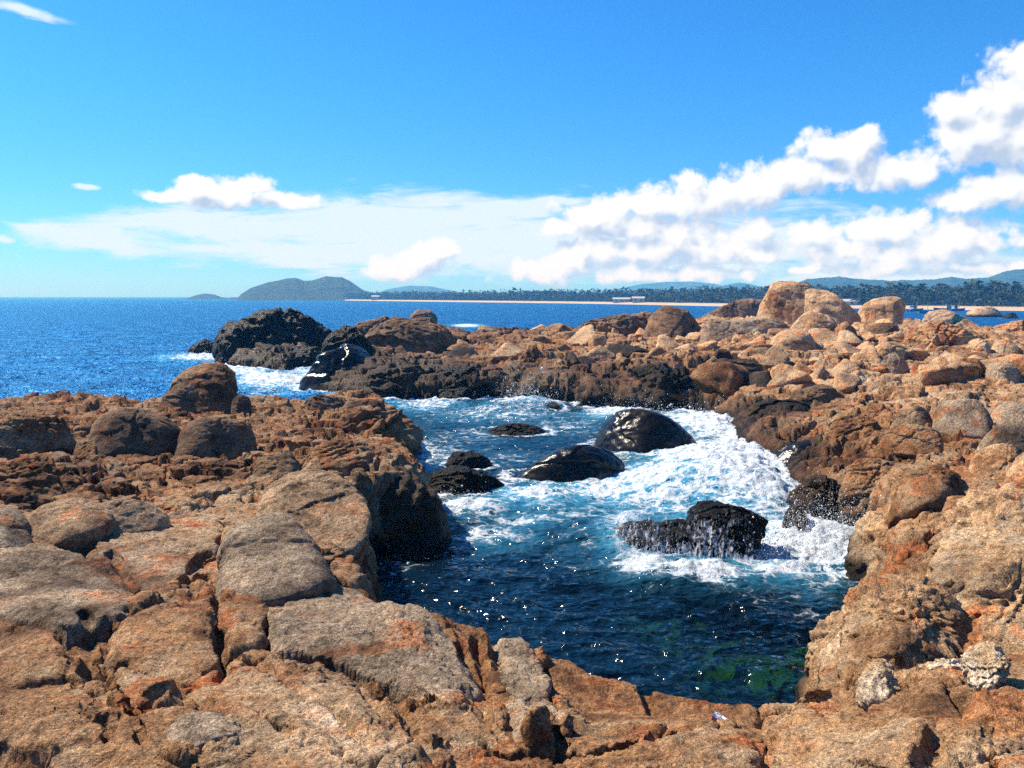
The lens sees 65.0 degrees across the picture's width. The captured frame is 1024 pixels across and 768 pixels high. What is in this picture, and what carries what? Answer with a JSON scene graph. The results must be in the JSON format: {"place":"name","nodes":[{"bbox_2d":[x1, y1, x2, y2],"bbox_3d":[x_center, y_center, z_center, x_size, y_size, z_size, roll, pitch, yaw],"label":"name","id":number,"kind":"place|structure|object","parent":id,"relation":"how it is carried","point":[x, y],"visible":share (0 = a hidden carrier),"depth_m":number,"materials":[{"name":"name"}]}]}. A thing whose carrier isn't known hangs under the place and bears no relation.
{"place":"outdoors","nodes":[
{"label":"outdoors","id":0,"kind":"place"},
{"bbox_2d":[236,276,370,300],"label":"headland hill","id":1,"kind":"structure","parent":0,"point":[321,288],"depth_m":904.98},
{"bbox_2d":[379,285,457,294],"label":"mountain","id":2,"kind":"structure","parent":0,"point":[420,288],"depth_m":2117.75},
{"bbox_2d":[0,316,1023,767],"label":"terrain","id":3,"kind":"structure","parent":0,"point":[120,650],"depth_m":4.74,"materials":[{"name":"stone"}]},
{"bbox_2d":[0,505,33,547],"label":"boulder","id":4,"kind":"object","parent":3,"relation":"on","point":[15,529],"visible":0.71,"depth_m":6.67,"materials":[{"name":"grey stone"}]},
{"bbox_2d":[0,412,76,453],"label":"boulder","id":5,"kind":"object","parent":3,"relation":"on","point":[35,432],"visible":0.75,"depth_m":14.65,"materials":[{"name":"brown stone"}]},
{"bbox_2d":[0,453,83,509],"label":"boulder","id":6,"kind":"object","parent":3,"relation":"on","point":[35,481],"visible":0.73,"depth_m":10.13,"materials":[{"name":"brown stone"}]},
{"bbox_2d":[26,497,113,550],"bbox_3d":[-3.889,1.360,7.101,0.724,0.590,0.825,-5,8,-38],"label":"boulder","id":7,"kind":"object","parent":3,"relation":"on","point":[77,524],"visible":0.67,"depth_m":6.93,"materials":[{"name":"brown stone"}]},
{"bbox_2d":[73,440,96,459],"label":"boulder","id":8,"kind":"object","parent":3,"relation":"on","point":[83,449],"visible":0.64,"depth_m":13.95,"materials":[{"name":"brown stone"}]},
{"bbox_2d":[98,498,170,534],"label":"boulder","id":9,"kind":"object","parent":3,"relation":"on","point":[134,516],"visible":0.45,"depth_m":7.44,"materials":[{"name":"grey stone"}]},
{"bbox_2d":[89,408,180,457],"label":"boulder","id":10,"kind":"object","parent":3,"relation":"on","point":[126,431],"visible":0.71,"depth_m":14.24,"materials":[{"name":"stone"}]},
{"bbox_2d":[157,389,193,412],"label":"boulder","id":11,"kind":"object","parent":3,"relation":"on","point":[175,398],"visible":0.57,"depth_m":20.60,"materials":[{"name":"stone"}]},
{"bbox_2d":[187,339,212,353],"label":"boulder","id":12,"kind":"object","parent":3,"relation":"on","point":[200,346],"visible":0.46,"depth_m":54.57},
{"bbox_2d":[168,362,237,414],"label":"boulder","id":13,"kind":"object","parent":3,"relation":"on","point":[208,386],"visible":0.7,"depth_m":21.01,"materials":[{"name":"brown stone"}]},
{"bbox_2d":[166,711,241,752],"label":"boulder","id":14,"kind":"object","parent":3,"relation":"on","point":[200,729],"visible":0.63,"depth_m":2.95,"materials":[{"name":"grey stone"}]},
{"bbox_2d":[173,416,256,460],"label":"boulder","id":15,"kind":"object","parent":3,"relation":"on","point":[217,437],"visible":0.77,"depth_m":14.48,"materials":[{"name":"stone"}]},
{"bbox_2d":[212,320,250,363],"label":"boulder","id":16,"kind":"object","parent":3,"relation":"on","point":[235,336],"visible":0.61,"depth_m":45.94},
{"bbox_2d":[231,395,251,416],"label":"boulder","id":17,"kind":"object","parent":3,"relation":"on","point":[241,403],"visible":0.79,"depth_m":20.77,"materials":[{"name":"stone"}]},
{"bbox_2d":[215,512,337,606],"bbox_3d":[-1.842,1.440,6.010,0.853,0.771,1.198,-4,7,-31],"label":"boulder","id":18,"kind":"object","parent":3,"relation":"on","point":[275,559],"visible":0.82,"depth_m":5.80,"materials":[{"name":"grey stone"}]},
{"bbox_2d":[252,450,300,479],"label":"boulder","id":19,"kind":"object","parent":3,"relation":"on","point":[278,465],"visible":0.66,"depth_m":11.66,"materials":[{"name":"stone"}]},
{"bbox_2d":[242,307,332,349],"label":"boulder","id":20,"kind":"object","parent":3,"relation":"on","point":[269,329],"visible":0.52,"depth_m":46.66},
{"bbox_2d":[293,346,321,366],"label":"boulder","id":21,"kind":"object","parent":3,"relation":"on","point":[305,356],"visible":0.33,"depth_m":44.32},
{"bbox_2d":[255,469,371,565],"bbox_3d":[-1.990,1.537,8.134,1.088,1.102,1.603,-3,7,-24],"label":"boulder","id":22,"kind":"object","parent":3,"relation":"on","point":[319,505],"visible":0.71,"depth_m":7.99,"materials":[{"name":"brown stone"}]},
{"bbox_2d":[289,726,343,758],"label":"boulder","id":23,"kind":"object","parent":3,"relation":"on","point":[307,736],"visible":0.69,"depth_m":2.94,"materials":[{"name":"beige stone"}]},
{"bbox_2d":[302,394,344,410],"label":"boulder","id":24,"kind":"object","parent":3,"relation":"on","point":[319,401],"visible":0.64,"depth_m":21.40,"materials":[{"name":"stone"}]},
{"bbox_2d":[298,343,370,390],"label":"boulder","id":25,"kind":"object","parent":3,"relation":"on","point":[326,365],"visible":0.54,"depth_m":33.18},
{"bbox_2d":[301,438,375,472],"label":"boulder","id":26,"kind":"object","parent":3,"relation":"on","point":[341,455],"visible":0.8,"depth_m":12.90,"materials":[{"name":"brown stone"}]},
{"bbox_2d":[321,325,375,353],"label":"boulder","id":27,"kind":"object","parent":3,"relation":"on","point":[337,338],"visible":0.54,"depth_m":35.63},
{"bbox_2d":[343,398,385,410],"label":"boulder","id":28,"kind":"object","parent":3,"relation":"on","point":[373,403],"visible":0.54,"depth_m":21.20,"materials":[{"name":"stone"}]},
{"bbox_2d":[330,405,423,456],"bbox_3d":[-3.289,1.439,18.517,2.295,1.912,2.344,4,7,32],"label":"boulder","id":29,"kind":"object","parent":3,"relation":"on","point":[402,429],"visible":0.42,"depth_m":18.13,"materials":[{"name":"brown stone"}]},
{"bbox_2d":[355,315,398,335],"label":"boulder","id":30,"kind":"object","parent":3,"relation":"on","point":[364,328],"visible":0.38,"depth_m":51.84,"materials":[{"name":"stone"}]},
{"bbox_2d":[367,362,424,397],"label":"boulder","id":31,"kind":"object","parent":3,"relation":"on","point":[386,380],"visible":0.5,"depth_m":30.94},
{"bbox_2d":[365,317,456,353],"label":"boulder","id":32,"kind":"object","parent":3,"relation":"on","point":[417,335],"visible":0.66,"depth_m":39.26,"materials":[{"name":"stone"}]},
{"bbox_2d":[376,466,450,568],"bbox_3d":[-1.730,2.219,12.758,1.489,1.812,1.584,0,6,0],"label":"boulder","id":33,"kind":"object","parent":3,"relation":"on","point":[413,515],"visible":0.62,"depth_m":12.31,"materials":[{"name":"stone"}]},
{"bbox_2d":[437,366,492,399],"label":"boulder","id":34,"kind":"object","parent":3,"relation":"on","point":[458,388],"visible":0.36,"depth_m":30.82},
{"bbox_2d":[429,465,504,514],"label":"boulder","id":35,"kind":"object","parent":3,"relation":"on","point":[454,478],"visible":0.62,"depth_m":16.28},
{"bbox_2d":[445,450,491,467],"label":"boulder","id":36,"kind":"object","parent":3,"relation":"on","point":[472,459],"visible":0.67,"depth_m":18.61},
{"bbox_2d":[489,343,522,361],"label":"loose rock","id":37,"kind":"object","parent":3,"relation":"on","point":[504,351],"visible":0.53,"depth_m":35.81,"materials":[{"name":"brown stone"}]},
{"bbox_2d":[516,444,624,481],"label":"boulder","id":38,"kind":"object","parent":3,"relation":"on","point":[573,463],"visible":0.68,"depth_m":17.35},
{"bbox_2d":[566,324,595,345],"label":"loose rock","id":39,"kind":"object","parent":3,"relation":"on","point":[582,335],"visible":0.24,"depth_m":43.31,"materials":[{"name":"grey stone"}]},
{"bbox_2d":[587,345,615,360],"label":"loose rock","id":40,"kind":"object","parent":3,"relation":"on","point":[600,353],"visible":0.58,"depth_m":34.64,"materials":[{"name":"brown stone"}]},
{"bbox_2d":[575,378,630,408],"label":"boulder","id":41,"kind":"object","parent":3,"relation":"on","point":[603,390],"visible":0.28,"depth_m":28.27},
{"bbox_2d":[580,313,643,336],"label":"boulder","id":42,"kind":"object","parent":3,"relation":"on","point":[625,324],"visible":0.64,"depth_m":52.58,"materials":[{"name":"stone"}]},
{"bbox_2d":[606,344,648,357],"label":"loose rock","id":43,"kind":"object","parent":3,"relation":"on","point":[627,350],"visible":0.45,"depth_m":36.09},
{"bbox_2d":[595,408,695,452],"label":"boulder","id":44,"kind":"object","parent":3,"relation":"on","point":[638,430],"visible":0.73,"depth_m":20.58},
{"bbox_2d":[631,362,671,411],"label":"boulder","id":45,"kind":"object","parent":3,"relation":"on","point":[654,378],"visible":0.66,"depth_m":27.93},
{"bbox_2d":[643,306,700,337],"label":"boulder","id":46,"kind":"object","parent":3,"relation":"on","point":[672,322],"visible":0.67,"depth_m":47.55,"materials":[{"name":"stone"}]},
{"bbox_2d":[668,364,693,407],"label":"boulder","id":47,"kind":"object","parent":3,"relation":"on","point":[679,374],"visible":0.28,"depth_m":27.92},
{"bbox_2d":[616,518,746,589],"bbox_3d":[2.673,2.723,12.491,2.060,1.294,1.455,0,6,0],"label":"boulder","id":48,"kind":"object","parent":3,"relation":"on","point":[674,532],"visible":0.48,"depth_m":12.16,"materials":[{"name":"stone"}]},
{"bbox_2d":[615,510,752,576],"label":"cascade","id":49,"kind":"object","parent":48,"relation":"on","point":[746,559],"visible":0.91,"depth_m":11.94,"materials":[{"name":"white liquid"}]},
{"bbox_2d":[683,500,767,551],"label":"boulder","id":50,"kind":"object","parent":48,"relation":"on","point":[718,515],"visible":0.93,"depth_m":12.03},
{"bbox_2d":[689,362,750,397],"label":"loose rock","id":51,"kind":"object","parent":3,"relation":"on","point":[727,379],"visible":0.83,"depth_m":27.12,"materials":[{"name":"brown stone"}]},
{"bbox_2d":[700,298,761,317],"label":"boulder","id":52,"kind":"object","parent":3,"relation":"on","point":[743,308],"visible":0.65,"depth_m":83.44,"materials":[{"name":"stone"}]},
{"bbox_2d":[716,358,761,372],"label":"boulder","id":53,"kind":"object","parent":3,"relation":"on","point":[749,365],"visible":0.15,"depth_m":28.12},
{"bbox_2d":[698,317,788,341],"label":"boulder","id":54,"kind":"object","parent":3,"relation":"on","point":[719,330],"visible":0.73,"depth_m":43.87,"materials":[{"name":"brown stone"}]},
{"bbox_2d":[742,371,771,387],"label":"loose rock","id":55,"kind":"object","parent":3,"relation":"on","point":[761,379],"visible":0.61,"depth_m":26.81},
{"bbox_2d":[734,398,809,418],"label":"boulder","id":56,"kind":"object","parent":3,"relation":"on","point":[767,406],"visible":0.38,"depth_m":23.17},
{"bbox_2d":[758,345,789,368],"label":"loose rock","id":57,"kind":"object","parent":3,"relation":"on","point":[773,356],"visible":0.73,"depth_m":30.99,"materials":[{"name":"grey stone"}]},
{"bbox_2d":[756,281,811,323],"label":"boulder","id":58,"kind":"object","parent":3,"relation":"on","point":[783,301],"visible":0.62,"depth_m":58.69,"materials":[{"name":"beige stone"}]},
{"bbox_2d":[770,363,810,383],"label":"loose rock","id":59,"kind":"object","parent":3,"relation":"on","point":[796,375],"visible":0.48,"depth_m":26.07,"materials":[{"name":"beige stone"}]},
{"bbox_2d":[773,440,811,471],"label":"boulder","id":60,"kind":"object","parent":3,"relation":"on","point":[786,453],"visible":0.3,"depth_m":17.81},
{"bbox_2d":[770,329,815,350],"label":"boulder","id":61,"kind":"object","parent":3,"relation":"on","point":[795,339],"visible":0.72,"depth_m":34.55,"materials":[{"name":"beige stone"}]},
{"bbox_2d":[782,504,807,530],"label":"boulder","id":62,"kind":"object","parent":3,"relation":"on","point":[798,508],"visible":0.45,"depth_m":13.14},
{"bbox_2d":[785,474,840,520],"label":"boulder","id":63,"kind":"object","parent":3,"relation":"on","point":[824,488],"visible":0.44,"depth_m":14.06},
{"bbox_2d":[790,311,836,331],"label":"boulder","id":64,"kind":"object","parent":3,"relation":"on","point":[807,321],"visible":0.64,"depth_m":41.30,"materials":[{"name":"beige stone"}]},
{"bbox_2d":[789,384,843,405],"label":"boulder","id":65,"kind":"object","parent":3,"relation":"on","point":[819,394],"visible":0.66,"depth_m":23.57,"materials":[{"name":"stone"}]},
{"bbox_2d":[804,610,839,682],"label":"boulder","id":66,"kind":"object","parent":3,"relation":"on","point":[820,631],"visible":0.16,"depth_m":7.07,"materials":[{"name":"beige stone"}]},
{"bbox_2d":[808,328,836,344],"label":"loose rock","id":67,"kind":"object","parent":3,"relation":"on","point":[821,335],"visible":0.33,"depth_m":39.83,"materials":[{"name":"beige stone"}]},
{"bbox_2d":[804,288,860,324],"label":"boulder","id":68,"kind":"object","parent":3,"relation":"on","point":[837,309],"visible":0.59,"depth_m":53.76,"materials":[{"name":"brown stone"}]},
{"bbox_2d":[831,359,860,377],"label":"loose rock","id":69,"kind":"object","parent":3,"relation":"on","point":[846,365],"visible":0.38,"depth_m":25.81,"materials":[{"name":"brown stone"}]},
{"bbox_2d":[833,371,859,393],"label":"loose rock","id":70,"kind":"object","parent":3,"relation":"on","point":[844,382],"visible":0.86,"depth_m":24.67,"materials":[{"name":"brown stone"}]},
{"bbox_2d":[837,330,862,346],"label":"loose rock","id":71,"kind":"object","parent":3,"relation":"on","point":[849,337],"visible":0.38,"depth_m":38.93,"materials":[{"name":"beige stone"}]},
{"bbox_2d":[823,414,881,441],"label":"boulder","id":72,"kind":"object","parent":3,"relation":"on","point":[847,426],"visible":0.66,"depth_m":17.56,"materials":[{"name":"brown stone"}]},
{"bbox_2d":[835,495,869,571],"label":"boulder","id":73,"kind":"object","parent":3,"relation":"on","point":[858,500],"visible":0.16,"depth_m":13.40,"materials":[{"name":"brown stone"}]},
{"bbox_2d":[837,458,894,505],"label":"boulder","id":74,"kind":"object","parent":3,"relation":"on","point":[868,472],"visible":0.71,"depth_m":13.53,"materials":[{"name":"brown stone"}]},
{"bbox_2d":[844,506,889,588],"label":"boulder","id":75,"kind":"object","parent":3,"relation":"on","point":[867,539],"visible":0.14,"depth_m":11.00,"materials":[{"name":"beige stone"}]},
{"bbox_2d":[855,658,900,711],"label":"boulder","id":76,"kind":"object","parent":3,"relation":"on","point":[876,682],"visible":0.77,"depth_m":3.88,"materials":[{"name":"white stone"}]},
{"bbox_2d":[858,296,905,324],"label":"boulder","id":77,"kind":"object","parent":3,"relation":"on","point":[870,312],"visible":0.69,"depth_m":55.95,"materials":[{"name":"beige stone"}]},
{"bbox_2d":[865,323,898,333],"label":"boulder","id":78,"kind":"object","parent":3,"relation":"on","point":[880,328],"visible":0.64,"depth_m":43.37,"materials":[{"name":"stone"}]},
{"bbox_2d":[875,342,905,359],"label":"boulder","id":79,"kind":"object","parent":3,"relation":"on","point":[884,349],"visible":0.52,"depth_m":32.74,"materials":[{"name":"beige stone"}]},
{"bbox_2d":[878,352,908,373],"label":"boulder","id":80,"kind":"object","parent":3,"relation":"on","point":[895,363],"visible":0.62,"depth_m":25.80,"materials":[{"name":"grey stone"}]},
{"bbox_2d":[835,573,972,676],"bbox_3d":[2.425,1.703,5.085,0.774,0.817,1.076,4,8,35],"label":"boulder","id":81,"kind":"object","parent":3,"relation":"on","point":[907,621],"visible":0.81,"depth_m":5.01,"materials":[{"name":"beige stone"}]},
{"bbox_2d":[879,424,943,458],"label":"boulder","id":82,"kind":"object","parent":3,"relation":"on","point":[902,441],"visible":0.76,"depth_m":15.30,"materials":[{"name":"brown stone"}]},
{"bbox_2d":[890,405,932,427],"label":"boulder","id":83,"kind":"object","parent":3,"relation":"on","point":[919,415],"visible":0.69,"depth_m":17.29,"materials":[{"name":"grey stone"}]},
{"bbox_2d":[886,464,962,528],"bbox_3d":[5.560,1.612,10.743,0.851,0.950,1.165,5,8,41],"label":"boulder","id":84,"kind":"object","parent":3,"relation":"on","point":[920,488],"visible":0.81,"depth_m":10.59,"materials":[{"name":"brown stone"}]},
{"bbox_2d":[918,364,962,386],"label":"loose rock","id":85,"kind":"object","parent":3,"relation":"on","point":[934,374],"visible":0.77,"depth_m":23.46,"materials":[{"name":"beige stone"}]},
{"bbox_2d":[918,658,962,671],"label":"boulder","id":86,"kind":"object","parent":3,"relation":"on","point":[953,663],"visible":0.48,"depth_m":4.42,"materials":[{"name":"white stone"}]},
{"bbox_2d":[903,320,984,350],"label":"boulder","id":87,"kind":"object","parent":3,"relation":"on","point":[927,335],"visible":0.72,"depth_m":38.23,"materials":[{"name":"orange stone"}]},
{"bbox_2d":[945,361,979,378],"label":"loose rock","id":88,"kind":"object","parent":3,"relation":"on","point":[964,369],"visible":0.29,"depth_m":23.71,"materials":[{"name":"brown stone"}]},
{"bbox_2d":[932,399,993,438],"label":"boulder","id":89,"kind":"object","parent":3,"relation":"on","point":[972,418],"visible":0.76,"depth_m":16.51,"materials":[{"name":"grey stone"}]},
{"bbox_2d":[924,483,1023,594],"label":"boulder","id":90,"kind":"object","parent":3,"relation":"on","point":[975,527],"visible":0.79,"depth_m":6.80,"materials":[{"name":"beige stone"}]},
{"bbox_2d":[956,472,1000,495],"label":"boulder","id":91,"kind":"object","parent":3,"relation":"on","point":[969,480],"visible":0.31,"depth_m":10.76,"materials":[{"name":"orange stone"}]},
{"bbox_2d":[959,641,1010,690],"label":"boulder","id":92,"kind":"object","parent":3,"relation":"on","point":[986,665],"visible":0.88,"depth_m":3.66,"materials":[{"name":"white stone"}]},
{"bbox_2d":[954,555,1023,650],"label":"boulder","id":93,"kind":"object","parent":3,"relation":"on","point":[990,598],"visible":0.54,"depth_m":6.02,"materials":[{"name":"beige stone"}]},
{"bbox_2d":[960,686,1023,741],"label":"boulder","id":94,"kind":"object","parent":3,"relation":"on","point":[1000,710],"visible":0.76,"depth_m":2.82,"materials":[{"name":"orange stone"}]},
{"bbox_2d":[968,443,1020,486],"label":"boulder","id":95,"kind":"object","parent":3,"relation":"on","point":[994,461],"visible":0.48,"depth_m":11.31,"materials":[{"name":"beige stone"}]},
{"bbox_2d":[974,423,1023,453],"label":"boulder","id":96,"kind":"object","parent":3,"relation":"on","point":[1011,433],"visible":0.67,"depth_m":12.81,"materials":[{"name":"grey stone"}]},
{"bbox_2d":[984,361,1020,382],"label":"boulder","id":97,"kind":"object","parent":3,"relation":"on","point":[1008,371],"visible":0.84,"depth_m":22.92,"materials":[{"name":"grey stone"}]},
{"bbox_2d":[990,401,1023,423],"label":"boulder","id":98,"kind":"object","parent":3,"relation":"on","point":[1010,412],"visible":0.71,"depth_m":16.89,"materials":[{"name":"grey stone"}]},
{"bbox_2d":[991,339,1022,354],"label":"boulder","id":99,"kind":"object","parent":3,"relation":"on","point":[1001,346],"visible":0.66,"depth_m":34.51,"materials":[{"name":"beige stone"}]},
{"bbox_2d":[1002,452,1023,488],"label":"boulder","id":100,"kind":"object","parent":3,"relation":"on","point":[1015,475],"visible":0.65,"depth_m":10.88,"materials":[{"name":"beige stone"}]},
{"bbox_2d":[0,297,1023,704],"bbox_3d":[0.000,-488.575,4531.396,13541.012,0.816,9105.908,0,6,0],"label":"water","id":101,"kind":"structure","parent":0,"point":[534,545],"depth_m":16.14,"materials":[{"name":"liquid"}]},
{"bbox_2d":[486,423,545,435],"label":"boulder","id":102,"kind":"object","parent":101,"relation":"in","point":[510,429],"visible":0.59,"depth_m":23.18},
{"bbox_2d":[163,334,882,585],"bbox_3d":[-4.034,-0.989,33.826,17.973,2.573,49.110,-3,7,-27],"label":"spray","id":103,"kind":"object","parent":101,"relation":"on","point":[782,502],"visible":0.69,"depth_m":12.65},
{"bbox_2d":[922,309,966,324],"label":"boulder","id":104,"kind":"object","parent":101,"relation":"in","point":[949,317],"visible":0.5,"depth_m":110.69,"materials":[{"name":"grey stone"}]},
{"bbox_2d":[965,306,1002,317],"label":"boulder","id":105,"kind":"object","parent":101,"relation":"in","point":[989,312],"visible":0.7,"depth_m":155.61,"materials":[{"name":"beige stone"}]},
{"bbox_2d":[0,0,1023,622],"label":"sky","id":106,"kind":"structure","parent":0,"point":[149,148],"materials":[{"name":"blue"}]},
{"bbox_2d":[595,281,721,292],"bbox_3d":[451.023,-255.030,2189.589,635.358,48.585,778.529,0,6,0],"label":"mountain","id":107,"kind":"structure","parent":0,"point":[667,285],"depth_m":2049.07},
{"bbox_2d":[347,298,1023,310],"bbox_3d":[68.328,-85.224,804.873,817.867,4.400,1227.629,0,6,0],"label":"beach","id":108,"kind":"structure","parent":0,"point":[973,307],"depth_m":403.14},
{"bbox_2d":[345,278,1023,306],"bbox_3d":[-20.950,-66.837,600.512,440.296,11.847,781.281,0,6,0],"label":"wood","id":109,"kind":"object","parent":108,"relation":"on","point":[993,293],"visible":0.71,"depth_m":354.15,"materials":[{"name":"plant"}]},
{"bbox_2d":[800,269,1023,291],"bbox_3d":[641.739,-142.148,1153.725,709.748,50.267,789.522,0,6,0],"label":"mountain range","id":110,"kind":"structure","parent":0,"point":[1011,276],"depth_m":1040.39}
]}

